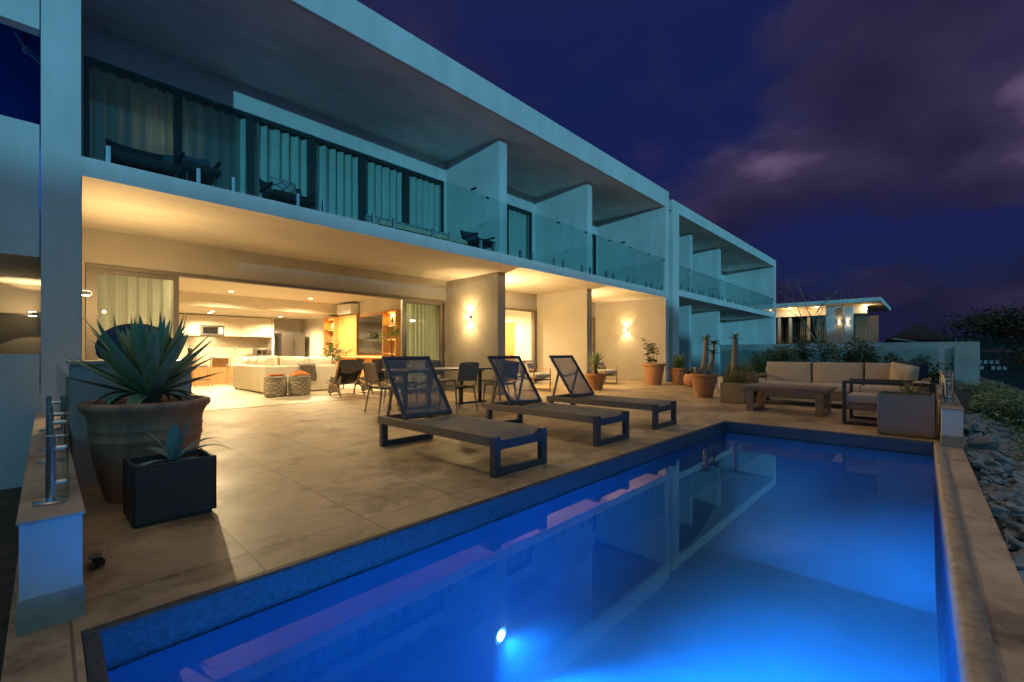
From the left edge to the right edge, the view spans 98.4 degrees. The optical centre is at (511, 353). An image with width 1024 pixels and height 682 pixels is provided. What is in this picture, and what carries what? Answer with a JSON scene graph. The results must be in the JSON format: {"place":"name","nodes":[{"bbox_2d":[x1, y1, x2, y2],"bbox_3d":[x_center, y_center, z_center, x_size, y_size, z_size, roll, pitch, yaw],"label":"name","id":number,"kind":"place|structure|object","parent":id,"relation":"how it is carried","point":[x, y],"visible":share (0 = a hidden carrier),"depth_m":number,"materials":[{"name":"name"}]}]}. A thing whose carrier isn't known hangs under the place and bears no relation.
{"place":"outdoors","nodes":[
{"label":"outdoors","id":0,"kind":"place"},
{"bbox_2d":[0,0,40,489],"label":"neighbour house","id":1,"kind":"structure","parent":0,"point":[20,234],"depth_m":4.70,"materials":[{"name":"white paint"}]},
{"bbox_2d":[0,23,40,262],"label":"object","id":2,"kind":"structure","parent":1,"relation":"in","point":[20,74],"depth_m":6.84,"materials":[{"name":"glass"}]},
{"bbox_2d":[0,313,40,382],"bbox_3d":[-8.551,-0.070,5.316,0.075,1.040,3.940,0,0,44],"label":"terrace door","id":3,"kind":"structure","parent":1,"relation":"in","point":[20,333],"depth_m":6.57,"materials":[{"name":"glass"}]},
{"bbox_2d":[190,356,298,384],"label":"kitchen island","id":4,"kind":"structure","parent":0,"point":[219,363],"depth_m":14.94,"materials":[{"name":"brown wood"}]},
{"bbox_2d":[321,337,350,369],"bbox_3d":[-5.265,0.064,13.057,1.023,1.068,0.912,0,0,43],"label":"vase with branches","id":5,"kind":"object","parent":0,"point":[331,350],"visible":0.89,"depth_m":13.00,"materials":[{"name":"green ceramic"}]},
{"bbox_2d":[41,0,668,411],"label":"villa","id":6,"kind":"object","parent":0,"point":[359,80],"visible":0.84,"depth_m":9.17,"materials":[{"name":"white paint"}]},
{"bbox_2d":[84,55,177,162],"bbox_3d":[-6.432,-3.485,7.517,0.080,2.530,1.210,0,0,44],"label":"balcony window","id":7,"kind":"structure","parent":6,"relation":"in","point":[87,60],"depth_m":7.26,"materials":[{"name":"metal"}]},
{"bbox_2d":[90,67,172,160],"bbox_3d":[-6.542,-3.462,7.621,0.154,2.445,1.110,0,0,43],"label":"curtain","id":8,"kind":"object","parent":6,"relation":"hanging from","point":[127,112],"visible":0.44,"depth_m":7.54,"materials":[{"name":"fabric"}]},
{"bbox_2d":[97,273,172,359],"bbox_3d":[-6.605,-0.190,7.771,0.103,2.440,1.140,0,0,43],"label":"curtain","id":9,"kind":"object","parent":6,"relation":"hanging from","point":[123,299],"visible":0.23,"depth_m":7.74,"materials":[{"name":"fabric"}]},
{"bbox_2d":[91,268,178,359],"bbox_3d":[-6.470,-0.171,7.629,0.050,2.437,1.160,0,0,44],"label":"sliding door","id":10,"kind":"structure","parent":6,"relation":"in","point":[94,271],"depth_m":7.43,"materials":[{"name":"brown metal"}]},
{"bbox_2d":[104,138,182,177],"bbox_3d":[-5.039,-2.555,6.036,0.820,0.670,0.760,0,0,43],"label":"balcony chair","id":11,"kind":"object","parent":6,"relation":"on","point":[123,155],"visible":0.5,"depth_m":5.85,"materials":[{"name":"black metal"}]},
{"bbox_2d":[173,150,221,186],"bbox_3d":[-4.479,-2.555,6.263,0.820,0.670,0.460,0,0,43],"label":"balcony chair","id":12,"kind":"object","parent":6,"relation":"on","point":[210,175],"visible":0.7,"depth_m":6.08,"materials":[{"name":"black metal"}]},
{"bbox_2d":[182,97,245,193],"bbox_3d":[-5.719,-3.462,8.481,0.117,2.445,1.070,0,0,43],"label":"curtain","id":13,"kind":"object","parent":6,"relation":"hanging from","point":[212,135],"visible":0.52,"depth_m":8.54,"materials":[{"name":"fabric"}]},
{"bbox_2d":[178,88,250,194],"bbox_3d":[-5.613,-3.485,8.380,0.080,2.530,1.170,0,0,44],"label":"balcony window","id":14,"kind":"structure","parent":6,"relation":"in","point":[181,92],"depth_m":8.53,"materials":[{"name":"metal"}]},
{"bbox_2d":[254,122,306,197],"bbox_3d":[-4.897,-3.462,9.334,0.139,2.445,1.100,0,0,43],"label":"curtain","id":15,"kind":"object","parent":6,"relation":"hanging from","point":[279,155],"visible":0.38,"depth_m":9.29,"materials":[{"name":"fabric"}]},
{"bbox_2d":[251,114,311,208],"bbox_3d":[-4.797,-3.485,9.240,0.080,2.530,1.200,0,0,44],"label":"balcony window","id":16,"kind":"structure","parent":6,"relation":"in","point":[253,117],"depth_m":9.17,"materials":[{"name":"metal"}]},
{"bbox_2d":[258,178,315,208],"bbox_3d":[-3.772,-2.555,7.371,0.820,0.670,0.700,0,0,43],"label":"balcony chair","id":17,"kind":"object","parent":6,"relation":"on","point":[268,192],"visible":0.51,"depth_m":7.13,"materials":[{"name":"black metal"}]},
{"bbox_2d":[270,177,296,193],"bbox_3d":[-3.823,-2.750,7.419,0.164,0.320,0.400,-19,-11,36],"label":"throw pillow","id":18,"kind":"object","parent":17,"relation":"on","point":[283,185],"visible":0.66,"depth_m":7.34,"materials":[{"name":"fabric"}]},
{"bbox_2d":[315,143,357,219],"bbox_3d":[-4.079,-3.462,10.212,0.162,2.445,1.100,0,0,43],"label":"curtain","id":19,"kind":"object","parent":6,"relation":"hanging from","point":[336,181],"visible":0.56,"depth_m":10.28,"materials":[{"name":"fabric"}]},
{"bbox_2d":[312,136,363,220],"bbox_3d":[-3.971,-3.485,10.110,0.080,2.530,1.200,0,0,44],"label":"balcony window","id":20,"kind":"structure","parent":6,"relation":"in","point":[314,138],"depth_m":10.23,"materials":[{"name":"metal"}]},
{"bbox_2d":[337,303,358,314],"bbox_3d":[-5.979,-1.590,16.108,1.050,0.360,0.344,0,0,43],"label":"air conditioner","id":21,"kind":"object","parent":6,"relation":"attached to","point":[349,309],"visible":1,"depth_m":15.82,"materials":[{"name":"white plastic"}]},
{"bbox_2d":[319,309,400,376],"bbox_3d":[-5.391,-0.285,15.420,5.150,2.170,0.548,0,0,43],"label":"shelf unit","id":22,"kind":"object","parent":6,"relation":"attached to","point":[344,330],"visible":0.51,"depth_m":15.73,"materials":[{"name":"brown wood"}]},
{"bbox_2d":[358,315,381,353],"bbox_3d":[-4.738,-0.620,15.012,1.900,1.280,0.064,0,0,43],"label":"television","id":23,"kind":"object","parent":22,"relation":"attached to","point":[370,343],"visible":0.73,"depth_m":15.09,"materials":[{"name":"black glass"}]},
{"bbox_2d":[366,160,401,221],"bbox_3d":[-3.247,-3.462,11.078,0.139,2.445,1.100,0,0,43],"label":"curtain","id":24,"kind":"object","parent":6,"relation":"hanging from","point":[383,192],"visible":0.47,"depth_m":11.14,"materials":[{"name":"fabric"}]},
{"bbox_2d":[364,154,406,222],"bbox_3d":[-3.145,-3.485,10.981,0.080,2.530,1.200,0,0,44],"label":"balcony window","id":25,"kind":"structure","parent":6,"relation":"in","point":[366,156],"depth_m":11.18,"materials":[{"name":"metal"}]},
{"bbox_2d":[106,100,664,290],"bbox_3d":[0.320,-2.810,10.492,0.056,1.180,15.038,0,0,43],"label":"balcony railing","id":26,"kind":"object","parent":6,"relation":"on","point":[198,174],"visible":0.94,"depth_m":7.75,"materials":[{"name":"clear glass"}]},
{"bbox_2d":[365,214,468,245],"bbox_3d":[-1.995,-2.480,9.338,0.750,0.520,2.200,0,0,43],"label":"balcony sofa","id":27,"kind":"object","parent":6,"relation":"on","point":[386,222],"visible":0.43,"depth_m":8.99,"materials":[{"name":"grey fabric"}]},
{"bbox_2d":[401,299,441,384],"bbox_3d":[-2.400,-0.171,11.831,0.050,2.437,1.260,0,0,44],"label":"sliding door","id":28,"kind":"structure","parent":6,"relation":"in","point":[402,300],"depth_m":11.88,"materials":[{"name":"brown metal"}]},
{"bbox_2d":[407,303,437,375],"bbox_3d":[-2.514,-0.190,12.077,0.096,2.440,1.220,0,0,43],"label":"curtain","id":29,"kind":"object","parent":6,"relation":"hanging from","point":[422,330],"visible":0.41,"depth_m":12.11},
{"bbox_2d":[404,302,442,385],"bbox_3d":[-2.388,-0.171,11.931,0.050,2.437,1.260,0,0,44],"label":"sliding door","id":30,"kind":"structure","parent":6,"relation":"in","point":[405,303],"depth_m":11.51,"materials":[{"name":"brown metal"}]},
{"bbox_2d":[409,176,438,230],"bbox_3d":[-2.439,-3.462,11.958,0.151,2.445,1.090,0,0,43],"label":"curtain","id":31,"kind":"object","parent":6,"relation":"hanging from","point":[423,204],"visible":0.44,"depth_m":12.01,"materials":[{"name":"fabric"}]},
{"bbox_2d":[407,169,443,232],"bbox_3d":[-2.323,-3.485,11.847,0.080,2.530,1.190,0,0,44],"label":"balcony window","id":32,"kind":"structure","parent":6,"relation":"in","point":[408,171],"depth_m":11.93,"materials":[{"name":"metal"}]},
{"bbox_2d":[459,229,494,250],"bbox_3d":[-0.841,-2.555,10.242,0.820,0.670,0.540,0,0,43],"label":"balcony chair","id":33,"kind":"object","parent":6,"relation":"on","point":[472,239],"visible":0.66,"depth_m":10.06,"materials":[{"name":"black metal"}]},
{"bbox_2d":[505,321,515,355],"bbox_3d":[-0.239,-0.050,16.309,1.000,2.200,0.069,0,0,44],"label":"bedroom door","id":34,"kind":"structure","parent":6,"relation":"in","point":[510,327],"depth_m":16.13,"materials":[{"name":"white wood"}]},
{"bbox_2d":[509,210,525,258],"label":"curtain","id":35,"kind":"object","parent":6,"relation":"hanging from","point":[517,232],"visible":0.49,"depth_m":14.71,"materials":[{"name":"fabric"}]},
{"bbox_2d":[508,204,531,259],"bbox_3d":[0.238,-3.485,14.546,0.080,2.530,1.190,0,0,44],"label":"balcony window","id":36,"kind":"structure","parent":6,"relation":"in","point":[509,206],"depth_m":14.92,"materials":[{"name":"metal"}]},
{"bbox_2d":[192,382,538,410],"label":"indoor floor","id":37,"kind":"structure","parent":0,"point":[224,396],"depth_m":10.24,"materials":[{"name":"tile"}]},
{"bbox_2d":[192,356,212,386],"bbox_3d":[-9.692,0.571,13.815,0.488,0.961,0.480,0,0,43],"label":"bar stool","id":38,"kind":"object","parent":37,"relation":"on","point":[208,364],"visible":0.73,"depth_m":13.71,"materials":[{"name":"fabric"}]},
{"bbox_2d":[179,313,273,356],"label":"kitchen cabinets","id":39,"kind":"object","parent":37,"relation":"on","point":[245,335],"visible":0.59,"depth_m":17.30,"materials":[{"name":"wood"}]},
{"bbox_2d":[200,325,223,335],"bbox_3d":[-11.430,-0.855,16.788,0.426,0.370,0.760,0,0,43],"label":"microwave","id":40,"kind":"object","parent":39,"relation":"in","point":[209,330],"visible":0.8,"depth_m":16.64,"materials":[{"name":"metal"}]},
{"bbox_2d":[274,333,304,356],"bbox_3d":[-9.368,0.095,18.623,0.970,1.850,0.900,0,0,43],"label":"refrigerator","id":41,"kind":"object","parent":37,"relation":"on","point":[289,344],"visible":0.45,"depth_m":18.31,"materials":[{"name":"metal"}]},
{"bbox_2d":[238,384,388,398],"bbox_3d":[-5.457,1.044,12.554,3.400,0.012,3.300,0,0,43],"label":"rug","id":42,"kind":"object","parent":37,"relation":"on","point":[348,389],"visible":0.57,"depth_m":11.95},
{"bbox_2d":[263,376,287,396],"bbox_3d":[-5.690,0.794,10.638,0.516,0.501,0.516,0,0,43],"label":"pouf","id":43,"kind":"object","parent":42,"relation":"on","point":[275,386],"visible":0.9,"depth_m":10.43,"materials":[{"name":"fabric"}]},
{"bbox_2d":[232,357,335,392],"bbox_3d":[-6.575,0.585,12.698,2.780,0.930,1.850,0,0,43],"label":"sectional sofa","id":44,"kind":"object","parent":42,"relation":"on","point":[249,373],"visible":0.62,"depth_m":11.99,"materials":[{"name":"beige fabric"}]},
{"bbox_2d":[288,375,310,395],"bbox_3d":[-5.244,0.794,10.918,0.516,0.501,0.516,0,0,43],"label":"pouf","id":45,"kind":"object","parent":42,"relation":"on","point":[299,385],"visible":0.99,"depth_m":10.71,"materials":[{"name":"fabric"}]},
{"bbox_2d":[324,359,364,396],"bbox_3d":[-4.170,0.606,11.004,0.812,0.903,0.706,0,0,41],"label":"lounge chair","id":46,"kind":"object","parent":37,"relation":"on","point":[348,371],"visible":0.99,"depth_m":10.79,"materials":[{"name":"brown wood"}]},
{"bbox_2d":[359,359,389,394],"bbox_3d":[-3.586,0.606,11.693,0.812,0.903,0.706,0,0,43],"label":"lounge chair","id":47,"kind":"object","parent":37,"relation":"on","point":[379,363],"visible":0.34,"depth_m":11.41,"materials":[{"name":"brown wood"}]},
{"bbox_2d":[1,379,967,681],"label":"terrace floor","id":48,"kind":"structure","parent":0,"point":[301,481],"depth_m":3.50,"materials":[{"name":"tile"}]},
{"bbox_2d":[16,411,84,636],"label":"parapet wall","id":49,"kind":"structure","parent":48,"relation":"on","point":[51,588],"depth_m":1.72,"materials":[{"name":"white paint"}]},
{"bbox_2d":[32,365,68,505],"bbox_3d":[-2.935,0.364,2.805,2.880,0.529,0.110,0,0,43],"label":"glass railing","id":50,"kind":"object","parent":49,"relation":"on","point":[51,448],"visible":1,"depth_m":1.97,"materials":[{"name":"glass"}]},
{"bbox_2d":[88,550,105,567],"bbox_3d":[-2.051,1.011,2.185,0.064,0.080,0.135,0,0,-43],"label":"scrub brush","id":51,"kind":"object","parent":48,"relation":"on","point":[97,558],"visible":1,"depth_m":2.15,"materials":[{"name":"wood"}]},
{"bbox_2d":[65,360,194,486],"bbox_3d":[-3.458,0.557,3.998,0.920,0.985,0.800,0,0,43],"label":"grill counter","id":52,"kind":"object","parent":48,"relation":"on","point":[80,392],"visible":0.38,"depth_m":3.48,"materials":[{"name":"stone"}]},
{"bbox_2d":[95,323,171,359],"bbox_3d":[-3.345,-0.100,3.946,0.586,0.330,0.550,0,0,43],"label":"kettle grill","id":53,"kind":"object","parent":52,"relation":"on","point":[111,333],"visible":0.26,"depth_m":3.74,"materials":[{"name":"metal"}]},
{"bbox_2d":[64,313,223,503],"bbox_3d":[-2.722,0.358,3.362,0.908,1.385,0.927,0,0,-10],"label":"potted agave","id":54,"kind":"object","parent":48,"relation":"on","point":[149,377],"visible":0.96,"depth_m":3.12,"materials":[{"name":"ceramic"}]},
{"bbox_2d":[123,416,228,527],"bbox_3d":[-2.195,0.730,2.948,0.373,0.641,0.561,0,0,42],"label":"agave planter","id":55,"kind":"object","parent":48,"relation":"on","point":[171,481],"visible":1,"depth_m":2.80,"materials":[{"name":"black metal"}]},
{"bbox_2d":[362,362,390,414],"bbox_3d":[-2.277,0.604,7.842,0.504,0.896,0.592,0,0,43],"label":"dining chair","id":56,"kind":"object","parent":48,"relation":"on","point":[370,370],"visible":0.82,"depth_m":7.72,"materials":[{"name":"black plastic"}]},
{"bbox_2d":[382,367,491,410],"bbox_3d":[-1.328,0.675,8.842,0.920,0.750,2.300,0,0,43],"label":"dining table","id":57,"kind":"object","parent":48,"relation":"on","point":[481,369],"visible":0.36,"depth_m":9.20,"materials":[{"name":"black metal"}]},
{"bbox_2d":[442,362,478,413],"bbox_3d":[-0.952,0.604,7.962,0.592,0.896,0.504,0,0,43],"label":"dining chair","id":58,"kind":"object","parent":48,"relation":"on","point":[467,371],"visible":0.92,"depth_m":7.85,"materials":[{"name":"black plastic"}]},
{"bbox_2d":[378,356,546,477],"bbox_3d":[-0.595,0.544,4.611,1.900,1.013,0.700,0,0,43],"label":"sun lounger","id":59,"kind":"object","parent":48,"relation":"on","point":[416,388],"visible":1,"depth_m":4.78,"materials":[{"name":"grey metal"}]},
{"bbox_2d":[81,421,933,681],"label":"pool coping","id":60,"kind":"object","parent":48,"relation":"on","point":[113,644],"visible":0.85,"depth_m":2.40,"materials":[{"name":"stone"}]},
{"bbox_2d":[934,442,1001,681],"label":"pool edge bullnose","id":61,"kind":"object","parent":60,"relation":"attached to","point":[976,657],"visible":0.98,"depth_m":1.94,"materials":[{"name":"stone"}]},
{"bbox_2d":[108,432,959,681],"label":"pool basin","id":62,"kind":"object","parent":48,"relation":"in","point":[540,582],"visible":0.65,"depth_m":3.08,"materials":[{"name":"paint"}]},
{"bbox_2d":[514,433,940,681],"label":"pool floor","id":63,"kind":"structure","parent":62,"relation":"in","point":[795,561],"depth_m":4.61,"materials":[{"name":"paint"}]},
{"bbox_2d":[522,360,550,389],"bbox_3d":[0.590,0.620,12.523,0.744,0.860,0.770,0,0,43],"label":"armchair","id":64,"kind":"object","parent":48,"relation":"on","point":[537,376],"visible":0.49,"depth_m":12.36,"materials":[{"name":"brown wood"}]},
{"bbox_2d":[484,356,628,446],"bbox_3d":[0.524,0.544,5.858,1.900,1.013,0.700,0,0,45],"label":"sun lounger","id":65,"kind":"object","parent":48,"relation":"on","point":[514,380],"visible":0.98,"depth_m":6.03,"materials":[{"name":"grey metal"}]},
{"bbox_2d":[584,349,606,389],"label":"potted yucca","id":66,"kind":"object","parent":48,"relation":"on","point":[595,379],"visible":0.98,"depth_m":12.45,"materials":[{"name":"ceramic"}]},
{"bbox_2d":[546,355,676,429],"bbox_3d":[1.507,0.544,6.943,1.900,1.013,0.700,0,0,42],"label":"sun lounger","id":67,"kind":"object","parent":48,"relation":"on","point":[574,380],"visible":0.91,"depth_m":7.07,"materials":[{"name":"grey metal"}]},
{"bbox_2d":[641,338,665,384],"bbox_3d":[4.770,0.273,14.926,0.799,1.555,0.770,0,0,43],"label":"potted shrub","id":68,"kind":"object","parent":48,"relation":"on","point":[653,373],"visible":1,"depth_m":14.72,"materials":[{"name":"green plant"}]},
{"bbox_2d":[666,353,690,384],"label":"potted agave","id":69,"kind":"object","parent":48,"relation":"on","point":[678,371],"visible":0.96,"depth_m":14.74,"materials":[{"name":"ceramic"}]},
{"bbox_2d":[690,334,721,397],"bbox_3d":[4.589,0.280,10.489,0.687,1.541,0.664,0,0,43],"label":"potted desert rose","id":70,"kind":"object","parent":48,"relation":"on","point":[704,378],"visible":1,"depth_m":10.38,"materials":[{"name":"ceramic"}]},
{"bbox_2d":[719,366,756,403],"bbox_3d":[4.780,0.624,9.458,1.022,0.852,0.977,0,0,43],"label":"box planter","id":71,"kind":"object","parent":48,"relation":"on","point":[731,391],"visible":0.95,"depth_m":9.29,"materials":[{"name":"concrete"}]},
{"bbox_2d":[723,332,756,382],"bbox_3d":[5.455,0.274,10.515,0.993,1.552,0.824,0,0,43],"label":"potted plant","id":72,"kind":"object","parent":71,"relation":"in","point":[735,363],"visible":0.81,"depth_m":10.44,"materials":[{"name":"plant"}]},
{"bbox_2d":[739,383,836,416],"bbox_3d":[4.936,0.820,7.932,1.360,0.460,0.803,0,0,43],"label":"outdoor coffee table","id":73,"kind":"object","parent":48,"relation":"on","point":[823,401],"visible":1,"depth_m":7.78,"materials":[{"name":"brown wood"}]},
{"bbox_2d":[753,362,930,402],"bbox_3d":[6.420,0.620,8.755,2.740,0.860,0.980,0,0,43],"label":"outdoor sofa","id":74,"kind":"object","parent":48,"relation":"on","point":[834,374],"visible":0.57,"depth_m":8.85,"materials":[{"name":"beige fabric"}]},
{"bbox_2d":[889,362,919,386],"bbox_3d":[7.051,0.390,7.952,0.247,0.400,0.420,-15,18,-22],"label":"throw pillow","id":75,"kind":"object","parent":74,"relation":"on","point":[906,372],"visible":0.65,"depth_m":7.86,"materials":[{"name":"beige fabric"}]},
{"bbox_2d":[894,361,927,380],"bbox_3d":[7.261,0.339,8.043,0.246,0.400,0.460,-18,11,-37],"label":"throw pillow","id":76,"kind":"object","parent":74,"relation":"on","point":[923,369],"visible":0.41,"depth_m":7.87,"materials":[{"name":"fabric"}]},
{"bbox_2d":[842,378,935,431],"bbox_3d":[5.559,0.730,6.526,1.005,0.640,0.850,0,0,43],"label":"outdoor armchair","id":77,"kind":"object","parent":48,"relation":"on","point":[860,400],"visible":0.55,"depth_m":6.48,"materials":[{"name":"brown wood"}]},
{"bbox_2d":[877,375,934,438],"bbox_3d":[5.141,0.656,5.727,0.641,0.788,0.735,0,0,43],"label":"box planter","id":78,"kind":"object","parent":48,"relation":"on","point":[909,412],"visible":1,"depth_m":5.55,"materials":[{"name":"concrete"}]},
{"bbox_2d":[937,385,963,448],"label":"parapet wall","id":79,"kind":"structure","parent":48,"relation":"on","point":[950,418],"depth_m":4.95,"materials":[{"name":"white paint"}]},
{"bbox_2d":[937,347,953,403],"bbox_3d":[6.810,0.275,6.979,0.121,0.689,4.800,0,0,43],"label":"glass railing","id":80,"kind":"object","parent":79,"relation":"on","point":[946,381],"visible":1,"depth_m":5.96,"materials":[{"name":"glass"}]},
{"bbox_2d":[945,447,1023,681],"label":"pool wall cap","id":81,"kind":"object","parent":48,"relation":"on","point":[1001,584],"visible":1,"depth_m":2.12,"materials":[{"name":"stone"}]},
{"bbox_2d":[0,376,1023,681],"bbox_3d":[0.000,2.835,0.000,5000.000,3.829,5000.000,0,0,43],"label":"ground","id":82,"kind":"structure","parent":0,"point":[8,530],"depth_m":3.51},
{"bbox_2d":[772,278,855,342],"bbox_3d":[17.512,-1.129,25.718,4.177,6.366,1.916,0,0,30],"label":"bare tree","id":83,"kind":"object","parent":82,"relation":"on","point":[827,300],"visible":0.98,"depth_m":25.51,"materials":[{"name":"plant"}]},
{"bbox_2d":[776,297,890,343],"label":"modern house","id":84,"kind":"structure","parent":82,"relation":"on","point":[790,326],"depth_m":29.34,"materials":[{"name":"white paint"}]},
{"bbox_2d":[720,341,979,384],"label":"boundary wall","id":85,"kind":"structure","parent":82,"relation":"on","point":[966,361],"depth_m":19.21,"materials":[{"name":"concrete"}]},
{"bbox_2d":[886,323,969,342],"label":"thatched house","id":86,"kind":"structure","parent":82,"relation":"on","point":[919,332],"depth_m":40.33,"materials":[{"name":"plant"}]},
{"bbox_2d":[963,421,985,435],"bbox_3d":[7.830,1.309,7.530,0.331,0.294,0.453,-21,-15,25],"label":"boulder","id":87,"kind":"object","parent":82,"relation":"on","point":[970,428],"visible":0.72,"depth_m":7.41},
{"bbox_2d":[926,297,1023,353],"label":"acacia tree","id":88,"kind":"object","parent":82,"relation":"on","point":[1009,323],"visible":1,"depth_m":19.00,"materials":[{"name":"green plant"}]},
{"bbox_2d":[967,434,999,452],"bbox_3d":[6.914,1.434,6.602,0.351,0.312,0.589,-1,-21,-41],"label":"boulder","id":89,"kind":"object","parent":82,"relation":"on","point":[987,442],"visible":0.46,"depth_m":6.47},
{"bbox_2d":[957,379,1014,398],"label":"bush","id":90,"kind":"object","parent":82,"relation":"on","point":[974,386],"visible":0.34,"depth_m":12.83,"materials":[{"name":"green plant"}]},
{"bbox_2d":[968,454,1004,473],"bbox_3d":[6.148,1.466,5.782,0.319,0.251,0.408,11,13,29],"label":"boulder","id":91,"kind":"object","parent":82,"relation":"on","point":[989,463],"visible":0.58,"depth_m":5.67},
{"bbox_2d":[965,392,1023,425],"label":"bush","id":92,"kind":"object","parent":82,"relation":"on","point":[983,400],"visible":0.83,"depth_m":9.01,"materials":[{"name":"green plant"}]},
{"bbox_2d":[987,501,1010,522],"bbox_3d":[4.478,1.467,4.104,0.197,0.145,0.244,9,7,44],"label":"boulder","id":93,"kind":"object","parent":82,"relation":"on","point":[1000,513],"visible":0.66,"depth_m":4.03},
{"bbox_2d":[977,412,1023,442],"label":"bush","id":94,"kind":"object","parent":82,"relation":"on","point":[988,424],"visible":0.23,"depth_m":7.54,"materials":[{"name":"green plant"}]},
{"bbox_2d":[982,484,1020,498],"bbox_3d":[5.042,1.478,4.540,0.298,0.215,0.369,-20,-7,35],"label":"boulder","id":95,"kind":"object","parent":82,"relation":"on","point":[1003,492],"visible":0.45,"depth_m":4.50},
{"bbox_2d":[980,348,1023,389],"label":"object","id":96,"kind":"structure","parent":82,"relation":"on","point":[990,369],"depth_m":41.76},
{"bbox_2d":[985,339,1023,377],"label":"dark tree","id":97,"kind":"object","parent":82,"relation":"on","point":[1019,359],"visible":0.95,"depth_m":26.78,"materials":[{"name":"green plant"}]},
{"bbox_2d":[1000,498,1023,516],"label":"boulder","id":98,"kind":"object","parent":82,"relation":"on","point":[1015,506],"visible":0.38,"depth_m":4.11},
{"bbox_2d":[1000,520,1023,541],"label":"boulder","id":99,"kind":"object","parent":82,"relation":"on","point":[1015,529],"visible":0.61,"depth_m":3.61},
{"bbox_2d":[1003,532,1023,551],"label":"boulder","id":100,"kind":"object","parent":82,"relation":"on","point":[1012,543],"visible":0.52,"depth_m":3.33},
{"bbox_2d":[1009,552,1023,570],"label":"boulder","id":101,"kind":"object","parent":82,"relation":"on","point":[1018,559],"visible":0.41,"depth_m":3.07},
{"bbox_2d":[357,0,1023,342],"label":"sky","id":102,"kind":"structure","parent":0,"point":[865,148],"materials":[{"name":"blue"}]},
{"bbox_2d":[669,199,775,380],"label":"row house","id":103,"kind":"structure","parent":0,"point":[699,245],"depth_m":22.44,"materials":[{"name":"white paint"}]},
{"bbox_2d":[884,335,1023,350],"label":"distant hills","id":104,"kind":"structure","parent":0,"point":[984,344],"depth_m":284.99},
{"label":"planting bed","id":105,"kind":"structure","parent":0,"visible":0},
{"bbox_2d":[741,341,795,377],"bbox_3d":[8.989,0.444,15.523,1.562,1.731,1.746,0,0,-4],"label":"shrub","id":106,"kind":"object","parent":105,"relation":"on","point":[766,352],"visible":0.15,"depth_m":15.49,"materials":[{"name":"green plant"}]},
{"bbox_2d":[752,340,801,377],"bbox_3d":[8.102,0.448,13.378,1.731,1.722,1.733,0,0,43],"label":"shrub","id":107,"kind":"object","parent":105,"relation":"on","point":[785,356],"visible":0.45,"depth_m":13.31,"materials":[{"name":"green plant"}]},
{"bbox_2d":[789,330,838,372],"bbox_3d":[9.453,0.291,13.610,1.599,2.031,1.592,0,0,43],"label":"shrub","id":108,"kind":"object","parent":105,"relation":"on","point":[804,355],"visible":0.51,"depth_m":13.48,"materials":[{"name":"green plant"}]},
{"bbox_2d":[828,336,888,374],"bbox_3d":[9.464,0.416,12.116,1.330,1.782,1.306,0,0,43],"label":"shrub","id":109,"kind":"object","parent":105,"relation":"on","point":[852,357],"visible":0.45,"depth_m":11.98,"materials":[{"name":"green plant"}]},
{"bbox_2d":[910,354,944,383],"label":"shrub","id":110,"kind":"object","parent":105,"relation":"on","point":[933,375],"visible":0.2,"depth_m":12.65,"materials":[{"name":"green plant"}]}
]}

